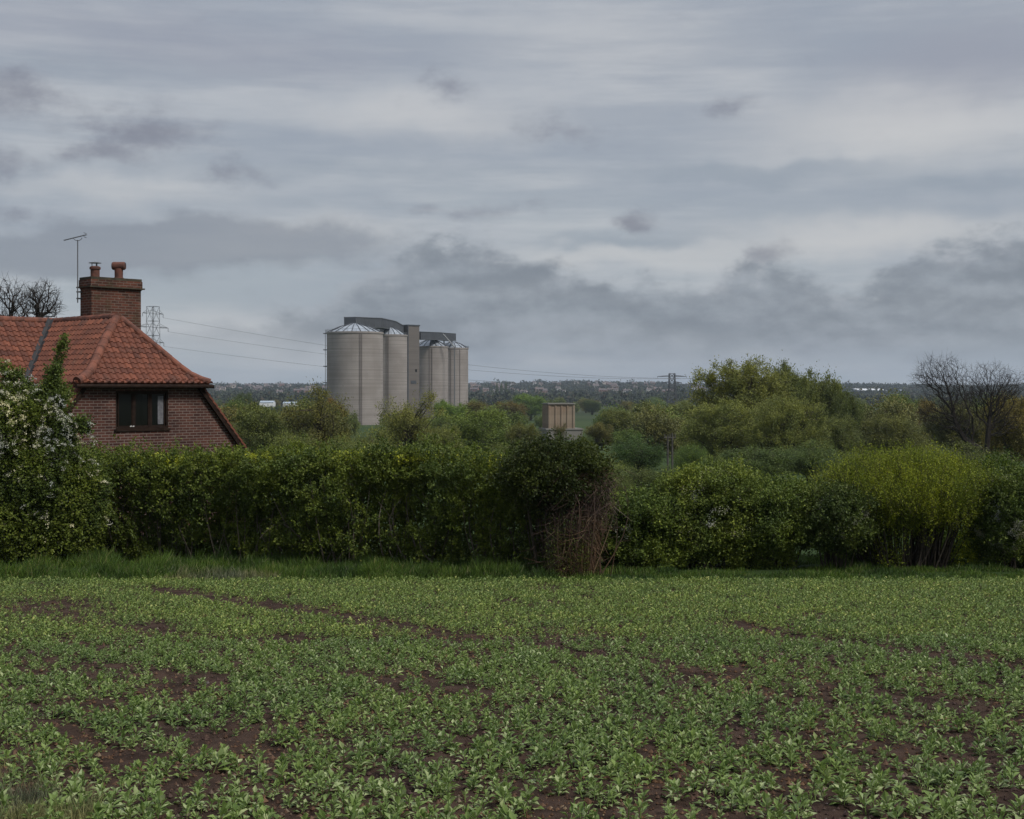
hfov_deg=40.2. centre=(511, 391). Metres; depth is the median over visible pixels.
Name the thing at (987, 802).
bean plant
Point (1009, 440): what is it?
tree
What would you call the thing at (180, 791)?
bean plant
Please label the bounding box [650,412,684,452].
tree
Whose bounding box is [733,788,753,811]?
bean plant
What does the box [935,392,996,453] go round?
tree
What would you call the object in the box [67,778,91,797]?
bean plant
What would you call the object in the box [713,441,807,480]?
bush
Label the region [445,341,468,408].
grain silo
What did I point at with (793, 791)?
bean plant
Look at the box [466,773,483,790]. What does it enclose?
bean plant
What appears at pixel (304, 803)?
bean plant
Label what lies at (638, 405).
tree
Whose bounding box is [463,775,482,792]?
bean plant
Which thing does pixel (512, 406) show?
tree
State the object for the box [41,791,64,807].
bean plant
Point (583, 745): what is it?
bean crop
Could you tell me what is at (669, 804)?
bean plant
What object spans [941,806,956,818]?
bean plant
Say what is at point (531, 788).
bean plant
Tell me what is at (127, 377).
brick cottage
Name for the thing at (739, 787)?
bean plant
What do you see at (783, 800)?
bean plant
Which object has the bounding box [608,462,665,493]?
bush
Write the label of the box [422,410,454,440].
tree
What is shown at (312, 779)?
bean plant
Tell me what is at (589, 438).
bush
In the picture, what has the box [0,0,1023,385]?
sky
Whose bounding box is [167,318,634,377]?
power cable
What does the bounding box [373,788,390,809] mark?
bean plant
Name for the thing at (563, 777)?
bean plant
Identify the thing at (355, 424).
tree
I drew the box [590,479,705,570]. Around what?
hawthorn bush
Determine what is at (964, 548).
sapling
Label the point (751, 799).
bean plant
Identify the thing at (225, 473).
trimmed hedge
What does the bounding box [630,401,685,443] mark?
tree
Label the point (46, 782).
bean plant
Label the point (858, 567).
verge grass
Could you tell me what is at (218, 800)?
bean plant
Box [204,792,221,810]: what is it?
bean plant
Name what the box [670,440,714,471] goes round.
bush
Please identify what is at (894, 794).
bean plant
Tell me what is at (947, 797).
bean plant
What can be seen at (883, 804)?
bean plant
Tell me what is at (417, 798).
bean plant
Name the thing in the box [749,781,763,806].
bean plant
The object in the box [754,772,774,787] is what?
bean plant
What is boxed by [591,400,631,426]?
tree
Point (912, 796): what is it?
bean plant
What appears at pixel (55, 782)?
bean plant
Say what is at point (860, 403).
tree
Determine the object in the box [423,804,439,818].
bean plant
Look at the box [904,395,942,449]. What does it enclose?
tree
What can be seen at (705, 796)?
bean plant
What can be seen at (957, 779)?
bean plant
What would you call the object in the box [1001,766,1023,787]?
bean plant
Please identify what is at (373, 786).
bean plant
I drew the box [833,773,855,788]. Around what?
bean plant
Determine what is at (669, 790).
bean plant
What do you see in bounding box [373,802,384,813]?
bean plant
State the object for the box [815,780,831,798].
bean plant
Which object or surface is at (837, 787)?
bean plant
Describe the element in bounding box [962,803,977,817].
bean plant
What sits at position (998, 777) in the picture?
bean plant
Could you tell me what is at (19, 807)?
weed patch
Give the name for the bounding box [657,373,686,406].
electricity pylon
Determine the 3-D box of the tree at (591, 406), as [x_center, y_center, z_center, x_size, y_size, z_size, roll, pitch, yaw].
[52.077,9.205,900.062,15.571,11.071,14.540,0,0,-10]
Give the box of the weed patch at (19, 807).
[0,754,113,818]
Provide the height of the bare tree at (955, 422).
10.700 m
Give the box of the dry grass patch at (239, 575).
[161,564,280,581]
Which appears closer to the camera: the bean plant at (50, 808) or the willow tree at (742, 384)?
the bean plant at (50, 808)
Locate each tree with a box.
[0,271,37,316]
[20,278,67,317]
[216,399,222,406]
[220,399,250,426]
[221,394,248,412]
[228,399,296,452]
[233,389,252,406]
[275,376,358,448]
[287,394,356,438]
[326,397,344,418]
[332,427,351,448]
[342,407,361,440]
[372,420,425,447]
[374,383,446,470]
[377,406,421,443]
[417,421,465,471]
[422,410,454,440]
[429,399,468,425]
[429,415,454,432]
[442,402,514,450]
[457,397,487,420]
[482,400,521,419]
[487,400,529,418]
[503,419,544,447]
[505,410,530,425]
[512,393,548,419]
[523,414,530,427]
[533,415,541,427]
[553,423,567,435]
[573,401,581,411]
[577,398,593,412]
[582,399,601,414]
[582,422,613,449]
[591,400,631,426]
[597,407,640,445]
[608,427,645,460]
[618,398,689,457]
[618,401,634,414]
[630,399,674,412]
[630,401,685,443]
[647,399,665,406]
[650,395,666,407]
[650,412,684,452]
[667,398,697,419]
[672,393,758,465]
[679,353,808,470]
[679,419,697,450]
[740,393,831,472]
[772,358,820,446]
[789,365,845,437]
[804,410,864,469]
[829,382,865,453]
[848,395,875,456]
[851,409,940,455]
[854,398,867,403]
[856,387,924,453]
[873,387,919,416]
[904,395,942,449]
[909,348,984,456]
[919,395,997,455]
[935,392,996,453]
[955,358,1023,453]
[976,387,1023,462]
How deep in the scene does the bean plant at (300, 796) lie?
10.61 m
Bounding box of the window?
[114,391,170,430]
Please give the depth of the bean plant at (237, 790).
10.68 m
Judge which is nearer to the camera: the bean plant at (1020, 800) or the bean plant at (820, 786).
the bean plant at (1020, 800)
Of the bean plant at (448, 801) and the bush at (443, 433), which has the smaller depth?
the bean plant at (448, 801)
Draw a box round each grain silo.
[323,323,383,424]
[380,327,407,418]
[419,340,447,418]
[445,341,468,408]
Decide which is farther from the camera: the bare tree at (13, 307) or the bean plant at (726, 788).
the bare tree at (13, 307)
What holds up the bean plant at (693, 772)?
on the field soil
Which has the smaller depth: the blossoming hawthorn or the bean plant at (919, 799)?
the bean plant at (919, 799)
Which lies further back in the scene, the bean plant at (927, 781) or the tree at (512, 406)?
the tree at (512, 406)
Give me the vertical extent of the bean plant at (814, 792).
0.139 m
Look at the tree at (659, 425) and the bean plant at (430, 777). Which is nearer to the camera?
the bean plant at (430, 777)
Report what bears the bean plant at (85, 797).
on the field soil
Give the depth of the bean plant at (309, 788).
10.93 m
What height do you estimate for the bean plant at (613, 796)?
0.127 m
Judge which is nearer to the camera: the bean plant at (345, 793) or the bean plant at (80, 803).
the bean plant at (80, 803)
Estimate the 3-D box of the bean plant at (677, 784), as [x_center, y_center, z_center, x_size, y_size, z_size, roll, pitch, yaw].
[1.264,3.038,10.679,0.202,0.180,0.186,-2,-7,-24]
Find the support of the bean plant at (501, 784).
on the field soil
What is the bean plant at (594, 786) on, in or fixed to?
on the field soil
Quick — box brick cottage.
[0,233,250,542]
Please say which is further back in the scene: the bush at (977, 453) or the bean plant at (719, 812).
the bush at (977, 453)
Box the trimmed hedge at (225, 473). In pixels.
[68,428,565,564]
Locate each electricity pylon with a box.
[141,306,166,342]
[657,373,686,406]
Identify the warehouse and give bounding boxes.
[259,401,275,406]
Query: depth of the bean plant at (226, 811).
10.19 m
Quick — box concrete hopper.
[538,397,583,439]
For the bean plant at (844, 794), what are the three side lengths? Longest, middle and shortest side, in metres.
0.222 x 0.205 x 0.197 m
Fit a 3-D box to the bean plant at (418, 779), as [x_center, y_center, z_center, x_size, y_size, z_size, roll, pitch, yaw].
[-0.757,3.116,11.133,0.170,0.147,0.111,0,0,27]
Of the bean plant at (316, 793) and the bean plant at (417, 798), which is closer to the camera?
the bean plant at (417, 798)
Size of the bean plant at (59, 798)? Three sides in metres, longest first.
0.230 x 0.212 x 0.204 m
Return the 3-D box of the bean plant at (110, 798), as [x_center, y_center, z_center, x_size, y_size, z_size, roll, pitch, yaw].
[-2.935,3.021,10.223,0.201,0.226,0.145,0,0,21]
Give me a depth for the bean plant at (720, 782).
10.97 m
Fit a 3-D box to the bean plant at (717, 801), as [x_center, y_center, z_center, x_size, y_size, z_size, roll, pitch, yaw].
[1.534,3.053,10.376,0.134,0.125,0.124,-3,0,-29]
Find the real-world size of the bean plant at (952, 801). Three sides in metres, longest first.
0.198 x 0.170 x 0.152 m
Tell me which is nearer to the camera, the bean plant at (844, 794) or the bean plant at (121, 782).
the bean plant at (844, 794)
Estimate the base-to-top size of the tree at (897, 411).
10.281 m
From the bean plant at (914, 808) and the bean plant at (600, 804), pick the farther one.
the bean plant at (600, 804)
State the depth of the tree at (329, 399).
299.28 m
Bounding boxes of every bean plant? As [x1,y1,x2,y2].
[0,789,11,807]
[36,776,56,796]
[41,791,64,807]
[48,799,60,814]
[48,805,62,818]
[49,775,61,791]
[50,793,67,809]
[57,796,73,810]
[58,778,66,789]
[61,782,82,794]
[62,781,80,800]
[64,795,87,812]
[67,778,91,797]
[71,793,92,808]
[76,769,95,790]
[81,786,96,799]
[95,782,112,799]
[95,790,114,807]
[96,804,111,818]
[102,791,126,815]
[105,786,123,803]
[114,785,142,808]
[115,790,139,814]
[117,777,126,789]
[118,778,139,797]
[134,773,148,786]
[137,786,155,806]
[140,774,161,793]
[142,777,159,793]
[144,787,172,813]
[144,790,172,818]
[151,805,162,817]
[173,787,188,804]
[179,804,192,818]
[181,797,196,815]
[183,787,205,812]
[189,777,205,799]
[190,783,206,798]
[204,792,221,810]
[212,794,227,810]
[217,801,234,817]
[218,783,227,795]
[221,783,242,806]
[222,794,246,816]
[228,779,243,794]
[232,787,251,804]
[238,794,257,818]
[244,785,261,803]
[246,796,268,818]
[259,781,272,796]
[267,788,279,799]
[271,779,285,793]
[280,792,297,807]
[282,794,294,806]
[290,775,302,788]
[291,779,306,793]
[291,799,310,813]
[293,793,303,806]
[301,782,314,795]
[308,770,328,790]
[310,789,321,804]
[310,795,323,805]
[315,767,343,798]
[316,778,332,793]
[316,795,333,813]
[320,773,327,785]
[325,795,340,814]
[330,771,347,786]
[332,782,343,794]
[335,785,350,808]
[336,793,361,818]
[345,790,363,805]
[345,793,365,812]
[348,797,363,814]
[351,789,365,803]
[354,776,369,793]
[361,798,377,816]
[363,775,378,790]
[364,781,380,796]
[371,777,389,795]
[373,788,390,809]
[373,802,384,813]
[375,780,393,798]
[375,800,389,817]
[384,777,397,788]
[384,777,397,794]
[385,782,401,798]
[387,785,408,806]
[387,796,414,818]
[391,777,404,790]
[403,793,413,808]
[410,795,426,809]
[411,775,423,790]
[411,800,424,816]
[414,769,435,792]
[420,792,431,802]
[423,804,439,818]
[424,776,436,790]
[426,786,438,800]
[431,773,443,786]
[431,780,447,796]
[433,769,455,796]
[438,783,455,801]
[440,794,463,810]
[441,770,459,789]
[456,788,471,802]
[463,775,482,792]
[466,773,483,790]
[469,794,477,807]
[474,797,491,812]
[482,789,494,802]
[487,778,499,791]
[490,781,505,799]
[492,785,512,805]
[495,789,511,803]
[497,774,518,802]
[508,796,527,816]
[514,784,540,808]
[519,803,532,817]
[521,790,543,809]
[537,776,546,790]
[546,775,568,795]
[553,779,570,793]
[558,773,570,788]
[574,782,589,799]
[577,773,599,794]
[578,801,592,818]
[584,781,604,799]
[589,780,606,797]
[592,798,606,809]
[597,793,611,806]
[604,782,620,802]
[604,791,619,805]
[609,776,629,798]
[610,770,631,789]
[617,797,639,818]
[621,774,643,793]
[629,797,653,818]
[634,789,652,805]
[661,777,680,799]
[662,777,673,789]
[662,798,674,814]
[666,778,688,800]
[666,805,678,818]
[682,770,702,787]
[685,773,701,792]
[693,788,711,807]
[697,766,716,791]
[711,772,729,790]
[711,797,726,809]
[716,776,732,794]
[717,808,725,818]
[718,782,732,795]
[723,792,741,811]
[726,772,740,791]
[726,780,749,802]
[730,772,753,800]
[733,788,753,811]
[736,773,757,792]
[737,792,755,814]
[738,794,755,811]
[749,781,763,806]
[753,792,777,817]
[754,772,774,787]
[755,772,769,789]
[762,770,783,790]
[771,793,790,814]
[772,798,789,816]
[787,786,800,799]
[788,779,804,796]
[789,786,808,807]
[799,797,812,816]
[802,811,814,818]
[803,791,817,806]
[808,774,820,791]
[810,786,822,800]
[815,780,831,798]
[829,783,855,804]
[831,768,852,791]
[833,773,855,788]
[833,781,857,805]
[847,810,859,818]
[851,784,868,803]
[854,792,880,815]
[865,777,882,794]
[866,778,880,790]
[866,792,878,808]
[873,769,891,791]
[873,790,900,818]
[875,799,888,816]
[884,790,904,809]
[889,770,909,790]
[892,781,908,797]
[894,782,912,799]
[903,795,931,818]
[904,793,922,811]
[907,804,919,815]
[919,775,934,791]
[923,790,941,812]
[924,792,939,805]
[933,794,957,818]
[938,788,963,808]
[941,795,956,812]
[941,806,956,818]
[944,782,966,800]
[944,796,963,817]
[945,786,960,797]
[954,775,962,783]
[958,797,977,815]
[961,786,979,802]
[962,798,978,818]
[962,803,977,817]
[963,771,985,789]
[968,776,985,790]
[975,784,995,801]
[980,769,994,787]
[983,798,995,809]
[987,794,1003,812]
[991,773,1004,789]
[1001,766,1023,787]
[1005,793,1023,818]
[1007,802,1023,817]
[1009,774,1023,788]
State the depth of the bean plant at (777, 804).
10.12 m
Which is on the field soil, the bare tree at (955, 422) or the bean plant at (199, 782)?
the bean plant at (199, 782)
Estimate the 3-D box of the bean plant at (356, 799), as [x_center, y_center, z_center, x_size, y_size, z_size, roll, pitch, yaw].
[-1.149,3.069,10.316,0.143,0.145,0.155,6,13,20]
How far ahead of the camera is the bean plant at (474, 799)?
10.52 m
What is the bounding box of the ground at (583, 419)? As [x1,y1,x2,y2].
[3,388,1023,582]
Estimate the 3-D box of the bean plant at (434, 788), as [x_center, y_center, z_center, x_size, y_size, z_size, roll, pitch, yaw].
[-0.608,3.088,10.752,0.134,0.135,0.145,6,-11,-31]
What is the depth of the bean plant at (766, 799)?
10.13 m
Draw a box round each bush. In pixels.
[265,422,319,475]
[327,432,366,483]
[341,423,402,451]
[483,437,532,460]
[575,431,595,445]
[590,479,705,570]
[604,432,669,473]
[605,454,628,478]
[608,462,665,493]
[652,452,772,569]
[652,465,677,476]
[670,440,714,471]
[698,454,745,467]
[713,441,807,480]
[719,466,828,569]
[779,437,838,480]
[787,473,885,568]
[799,433,1002,568]
[816,448,883,474]
[922,439,1023,475]
[955,463,1023,568]
[965,446,1023,523]
[1017,538,1023,566]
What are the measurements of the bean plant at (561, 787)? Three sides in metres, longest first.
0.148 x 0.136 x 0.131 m
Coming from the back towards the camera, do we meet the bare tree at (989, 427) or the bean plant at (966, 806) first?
the bare tree at (989, 427)
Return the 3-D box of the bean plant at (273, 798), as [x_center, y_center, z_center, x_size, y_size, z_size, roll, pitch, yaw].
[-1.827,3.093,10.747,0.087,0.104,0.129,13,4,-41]
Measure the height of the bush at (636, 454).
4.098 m
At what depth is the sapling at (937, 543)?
34.63 m
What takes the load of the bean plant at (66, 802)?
on the field soil
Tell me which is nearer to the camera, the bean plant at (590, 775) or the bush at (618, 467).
the bean plant at (590, 775)
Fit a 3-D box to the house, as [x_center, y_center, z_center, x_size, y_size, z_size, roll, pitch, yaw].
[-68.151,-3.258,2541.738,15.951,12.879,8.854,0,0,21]
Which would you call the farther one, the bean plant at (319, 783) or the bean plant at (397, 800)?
the bean plant at (319, 783)
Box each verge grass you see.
[0,541,582,582]
[560,552,1023,582]
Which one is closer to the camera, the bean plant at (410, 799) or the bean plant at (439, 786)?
the bean plant at (410, 799)
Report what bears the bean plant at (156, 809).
on the field soil
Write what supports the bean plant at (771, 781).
on the field soil
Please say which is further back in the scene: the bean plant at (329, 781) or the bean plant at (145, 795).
the bean plant at (329, 781)
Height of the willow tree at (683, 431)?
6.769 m
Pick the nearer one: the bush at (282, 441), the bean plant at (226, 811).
the bean plant at (226, 811)
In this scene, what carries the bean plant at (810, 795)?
on the field soil
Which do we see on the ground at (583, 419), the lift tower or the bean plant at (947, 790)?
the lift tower
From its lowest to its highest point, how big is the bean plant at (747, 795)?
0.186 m
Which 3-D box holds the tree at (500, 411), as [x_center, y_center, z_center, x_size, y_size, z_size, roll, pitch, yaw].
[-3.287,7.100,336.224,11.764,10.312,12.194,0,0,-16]
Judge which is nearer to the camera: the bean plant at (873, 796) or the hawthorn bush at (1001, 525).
the bean plant at (873, 796)
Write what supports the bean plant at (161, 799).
on the field soil
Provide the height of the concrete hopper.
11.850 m
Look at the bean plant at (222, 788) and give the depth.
10.82 m
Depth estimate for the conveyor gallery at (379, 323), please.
633.47 m
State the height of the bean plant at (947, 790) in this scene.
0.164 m
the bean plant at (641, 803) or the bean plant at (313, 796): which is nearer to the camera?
the bean plant at (641, 803)
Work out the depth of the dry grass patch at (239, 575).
30.12 m
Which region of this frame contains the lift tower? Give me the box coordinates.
[404,324,419,416]
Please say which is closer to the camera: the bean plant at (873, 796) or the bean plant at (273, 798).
the bean plant at (873, 796)
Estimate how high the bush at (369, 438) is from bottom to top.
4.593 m
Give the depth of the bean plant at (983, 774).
11.08 m
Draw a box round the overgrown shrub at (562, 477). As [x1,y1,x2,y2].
[482,428,647,576]
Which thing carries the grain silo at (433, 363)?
on the ground at (583, 419)
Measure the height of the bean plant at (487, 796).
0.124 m
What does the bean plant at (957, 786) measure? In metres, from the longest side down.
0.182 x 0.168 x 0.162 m
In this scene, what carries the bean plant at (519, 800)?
on the field soil
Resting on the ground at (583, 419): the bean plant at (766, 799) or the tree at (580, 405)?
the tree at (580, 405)
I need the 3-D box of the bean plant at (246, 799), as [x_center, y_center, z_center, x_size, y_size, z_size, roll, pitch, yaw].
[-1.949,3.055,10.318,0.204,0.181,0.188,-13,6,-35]
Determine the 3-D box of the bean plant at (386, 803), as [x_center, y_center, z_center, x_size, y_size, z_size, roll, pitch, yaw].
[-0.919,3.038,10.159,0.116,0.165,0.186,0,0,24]
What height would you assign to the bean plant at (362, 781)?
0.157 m
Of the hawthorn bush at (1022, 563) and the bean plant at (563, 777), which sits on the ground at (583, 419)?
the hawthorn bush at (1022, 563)
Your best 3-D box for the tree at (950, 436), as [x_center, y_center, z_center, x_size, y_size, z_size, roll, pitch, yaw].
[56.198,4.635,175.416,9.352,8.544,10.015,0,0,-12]
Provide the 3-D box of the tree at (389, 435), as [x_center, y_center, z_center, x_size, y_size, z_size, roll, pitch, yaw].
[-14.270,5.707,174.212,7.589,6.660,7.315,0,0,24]
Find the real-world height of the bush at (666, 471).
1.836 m
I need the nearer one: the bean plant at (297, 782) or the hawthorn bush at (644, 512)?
the bean plant at (297, 782)
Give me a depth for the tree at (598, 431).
238.95 m
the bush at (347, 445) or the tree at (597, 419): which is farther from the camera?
the tree at (597, 419)
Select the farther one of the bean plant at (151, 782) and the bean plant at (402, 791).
the bean plant at (151, 782)
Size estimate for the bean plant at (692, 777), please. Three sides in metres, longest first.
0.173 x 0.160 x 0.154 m
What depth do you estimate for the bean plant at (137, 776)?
11.11 m
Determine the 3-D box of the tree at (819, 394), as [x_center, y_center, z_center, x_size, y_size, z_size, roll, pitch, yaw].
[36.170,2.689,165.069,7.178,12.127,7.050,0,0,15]
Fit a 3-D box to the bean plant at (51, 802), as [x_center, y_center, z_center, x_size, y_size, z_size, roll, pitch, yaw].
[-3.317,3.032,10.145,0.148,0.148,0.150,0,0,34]
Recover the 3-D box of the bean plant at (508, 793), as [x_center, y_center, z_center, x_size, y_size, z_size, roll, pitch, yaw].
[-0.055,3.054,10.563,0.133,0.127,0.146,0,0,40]
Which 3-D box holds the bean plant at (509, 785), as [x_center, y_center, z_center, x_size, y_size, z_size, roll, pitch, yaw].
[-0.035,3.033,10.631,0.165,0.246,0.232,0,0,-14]
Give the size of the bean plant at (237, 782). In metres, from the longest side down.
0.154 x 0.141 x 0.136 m
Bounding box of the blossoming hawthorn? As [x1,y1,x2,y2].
[0,333,118,565]
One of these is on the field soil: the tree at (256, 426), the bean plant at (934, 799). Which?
the bean plant at (934, 799)
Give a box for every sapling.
[902,529,960,560]
[951,525,994,560]
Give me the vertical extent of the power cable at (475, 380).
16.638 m
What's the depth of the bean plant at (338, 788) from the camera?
10.79 m
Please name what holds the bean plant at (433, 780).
on the field soil
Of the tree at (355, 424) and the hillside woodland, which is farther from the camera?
the hillside woodland
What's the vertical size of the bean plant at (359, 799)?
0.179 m
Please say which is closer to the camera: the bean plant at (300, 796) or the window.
the bean plant at (300, 796)
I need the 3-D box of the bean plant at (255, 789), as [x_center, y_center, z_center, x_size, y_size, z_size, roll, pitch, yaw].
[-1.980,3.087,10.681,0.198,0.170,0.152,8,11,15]
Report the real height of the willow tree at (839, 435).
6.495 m
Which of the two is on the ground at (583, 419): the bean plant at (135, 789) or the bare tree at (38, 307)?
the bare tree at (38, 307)
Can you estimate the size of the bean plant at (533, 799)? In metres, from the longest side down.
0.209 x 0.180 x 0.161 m
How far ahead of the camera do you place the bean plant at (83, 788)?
10.76 m
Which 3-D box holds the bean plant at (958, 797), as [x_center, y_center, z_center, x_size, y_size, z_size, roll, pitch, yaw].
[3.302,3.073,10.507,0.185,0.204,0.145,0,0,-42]
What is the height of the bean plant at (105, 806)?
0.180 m
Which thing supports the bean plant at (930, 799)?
on the field soil
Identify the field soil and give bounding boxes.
[0,581,1023,818]
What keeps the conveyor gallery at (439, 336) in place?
on the grain silo at (433, 363)
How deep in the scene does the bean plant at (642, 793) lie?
10.58 m
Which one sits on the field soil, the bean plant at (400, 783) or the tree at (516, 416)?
the bean plant at (400, 783)
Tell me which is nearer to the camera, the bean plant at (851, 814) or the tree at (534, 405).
the bean plant at (851, 814)
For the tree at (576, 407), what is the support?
on the ground at (583, 419)
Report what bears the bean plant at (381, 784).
on the field soil
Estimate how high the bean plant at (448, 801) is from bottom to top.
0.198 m
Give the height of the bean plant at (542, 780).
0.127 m
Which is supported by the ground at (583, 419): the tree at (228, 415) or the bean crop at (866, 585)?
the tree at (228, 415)
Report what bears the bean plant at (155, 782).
on the field soil
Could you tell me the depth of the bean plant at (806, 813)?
10.02 m
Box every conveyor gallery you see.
[344,317,403,331]
[419,331,455,344]
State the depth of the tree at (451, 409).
328.81 m
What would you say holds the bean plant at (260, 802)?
on the field soil
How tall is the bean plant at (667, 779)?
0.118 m
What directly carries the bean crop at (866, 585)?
on the field soil
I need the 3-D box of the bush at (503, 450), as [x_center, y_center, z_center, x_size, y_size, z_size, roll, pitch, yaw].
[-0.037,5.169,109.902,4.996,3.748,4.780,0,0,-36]
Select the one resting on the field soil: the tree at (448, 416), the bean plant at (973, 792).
the bean plant at (973, 792)
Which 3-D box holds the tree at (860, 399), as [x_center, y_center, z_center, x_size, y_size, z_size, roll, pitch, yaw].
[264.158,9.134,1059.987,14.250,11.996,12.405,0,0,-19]
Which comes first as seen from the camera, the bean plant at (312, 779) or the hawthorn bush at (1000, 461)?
the bean plant at (312, 779)
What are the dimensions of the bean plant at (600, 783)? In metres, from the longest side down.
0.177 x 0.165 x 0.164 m
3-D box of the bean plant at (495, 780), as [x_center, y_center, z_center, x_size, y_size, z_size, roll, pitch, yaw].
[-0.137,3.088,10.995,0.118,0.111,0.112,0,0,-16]
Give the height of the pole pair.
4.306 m
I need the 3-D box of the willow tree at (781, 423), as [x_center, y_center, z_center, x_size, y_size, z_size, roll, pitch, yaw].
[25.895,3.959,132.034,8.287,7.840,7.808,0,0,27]
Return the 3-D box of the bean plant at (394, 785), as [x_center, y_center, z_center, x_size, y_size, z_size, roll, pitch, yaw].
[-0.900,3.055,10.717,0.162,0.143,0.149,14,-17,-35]
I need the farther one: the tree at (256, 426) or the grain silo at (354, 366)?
the grain silo at (354, 366)
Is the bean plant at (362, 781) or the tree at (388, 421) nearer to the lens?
the bean plant at (362, 781)
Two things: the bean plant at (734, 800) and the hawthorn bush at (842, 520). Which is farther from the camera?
the hawthorn bush at (842, 520)
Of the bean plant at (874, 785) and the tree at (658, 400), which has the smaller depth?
the bean plant at (874, 785)
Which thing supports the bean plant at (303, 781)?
on the field soil
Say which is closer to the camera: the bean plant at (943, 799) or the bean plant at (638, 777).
the bean plant at (943, 799)
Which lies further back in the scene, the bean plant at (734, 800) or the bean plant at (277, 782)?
the bean plant at (277, 782)
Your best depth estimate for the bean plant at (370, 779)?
10.99 m
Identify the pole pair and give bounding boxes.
[664,433,675,471]
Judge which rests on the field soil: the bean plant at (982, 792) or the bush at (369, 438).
the bean plant at (982, 792)
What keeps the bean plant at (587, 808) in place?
on the field soil
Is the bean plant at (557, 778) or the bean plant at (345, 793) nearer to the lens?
the bean plant at (345, 793)
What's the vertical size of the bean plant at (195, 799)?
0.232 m
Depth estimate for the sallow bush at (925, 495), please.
32.51 m
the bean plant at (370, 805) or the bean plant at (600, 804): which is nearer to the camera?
the bean plant at (370, 805)
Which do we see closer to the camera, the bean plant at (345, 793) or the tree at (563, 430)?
the bean plant at (345, 793)
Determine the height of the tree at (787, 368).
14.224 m
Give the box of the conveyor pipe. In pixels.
[443,334,454,404]
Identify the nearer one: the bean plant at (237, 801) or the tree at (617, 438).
the bean plant at (237, 801)
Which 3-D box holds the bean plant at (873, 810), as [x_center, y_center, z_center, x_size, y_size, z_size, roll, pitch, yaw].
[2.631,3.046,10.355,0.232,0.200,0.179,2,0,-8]
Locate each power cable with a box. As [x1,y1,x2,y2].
[164,346,681,385]
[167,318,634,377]
[173,332,685,378]
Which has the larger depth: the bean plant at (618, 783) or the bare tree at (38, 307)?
the bare tree at (38, 307)
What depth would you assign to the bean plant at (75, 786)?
10.73 m
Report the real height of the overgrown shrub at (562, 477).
3.720 m
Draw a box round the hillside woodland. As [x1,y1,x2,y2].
[206,378,1023,406]
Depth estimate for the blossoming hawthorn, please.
32.71 m
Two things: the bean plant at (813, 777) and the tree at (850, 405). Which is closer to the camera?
the bean plant at (813, 777)
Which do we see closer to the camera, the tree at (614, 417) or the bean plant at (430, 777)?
the bean plant at (430, 777)
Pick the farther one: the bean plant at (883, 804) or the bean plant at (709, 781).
the bean plant at (709, 781)
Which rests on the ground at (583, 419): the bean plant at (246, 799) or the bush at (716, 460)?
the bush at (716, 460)
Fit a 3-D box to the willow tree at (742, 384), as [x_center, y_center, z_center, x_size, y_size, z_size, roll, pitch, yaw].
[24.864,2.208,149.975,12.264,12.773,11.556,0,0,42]
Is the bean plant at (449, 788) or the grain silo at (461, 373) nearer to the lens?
the bean plant at (449, 788)
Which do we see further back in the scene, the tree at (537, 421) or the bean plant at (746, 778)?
the tree at (537, 421)
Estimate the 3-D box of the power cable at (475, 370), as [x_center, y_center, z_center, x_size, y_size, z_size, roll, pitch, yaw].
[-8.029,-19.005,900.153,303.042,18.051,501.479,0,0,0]
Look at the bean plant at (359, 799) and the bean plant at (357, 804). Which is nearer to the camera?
the bean plant at (357, 804)
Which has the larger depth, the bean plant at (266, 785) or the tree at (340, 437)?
the tree at (340, 437)
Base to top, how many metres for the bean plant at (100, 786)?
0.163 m
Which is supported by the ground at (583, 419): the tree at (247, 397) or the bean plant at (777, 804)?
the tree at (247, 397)
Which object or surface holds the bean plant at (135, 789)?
on the field soil
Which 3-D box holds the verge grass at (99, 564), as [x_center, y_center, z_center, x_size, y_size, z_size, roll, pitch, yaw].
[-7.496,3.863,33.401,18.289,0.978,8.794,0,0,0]
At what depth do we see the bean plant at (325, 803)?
10.36 m
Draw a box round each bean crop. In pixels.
[0,574,1023,641]
[0,631,1023,818]
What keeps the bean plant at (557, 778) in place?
on the field soil
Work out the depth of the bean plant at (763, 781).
11.08 m
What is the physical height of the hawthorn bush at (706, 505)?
2.858 m
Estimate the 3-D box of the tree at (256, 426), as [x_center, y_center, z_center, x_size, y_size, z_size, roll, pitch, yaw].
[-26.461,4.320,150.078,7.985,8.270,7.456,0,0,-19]
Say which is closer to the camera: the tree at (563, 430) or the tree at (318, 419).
the tree at (318, 419)
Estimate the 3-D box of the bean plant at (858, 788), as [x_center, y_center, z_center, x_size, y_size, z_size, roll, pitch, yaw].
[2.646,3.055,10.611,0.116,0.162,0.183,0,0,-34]
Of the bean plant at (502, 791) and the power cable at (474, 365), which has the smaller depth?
the bean plant at (502, 791)
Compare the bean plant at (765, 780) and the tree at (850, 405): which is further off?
the tree at (850, 405)
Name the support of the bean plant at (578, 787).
on the field soil
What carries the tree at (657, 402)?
on the ground at (583, 419)
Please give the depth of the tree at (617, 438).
177.71 m
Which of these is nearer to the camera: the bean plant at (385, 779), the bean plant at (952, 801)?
the bean plant at (952, 801)
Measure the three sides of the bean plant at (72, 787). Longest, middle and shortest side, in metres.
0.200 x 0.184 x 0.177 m
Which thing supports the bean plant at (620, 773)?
on the field soil
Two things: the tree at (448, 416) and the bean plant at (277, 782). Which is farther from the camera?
the tree at (448, 416)
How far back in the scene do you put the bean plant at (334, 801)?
10.34 m
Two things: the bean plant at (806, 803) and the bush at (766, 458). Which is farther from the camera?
the bush at (766, 458)
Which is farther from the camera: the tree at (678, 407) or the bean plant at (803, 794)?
the tree at (678, 407)
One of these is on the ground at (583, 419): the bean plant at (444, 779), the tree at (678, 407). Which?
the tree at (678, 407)

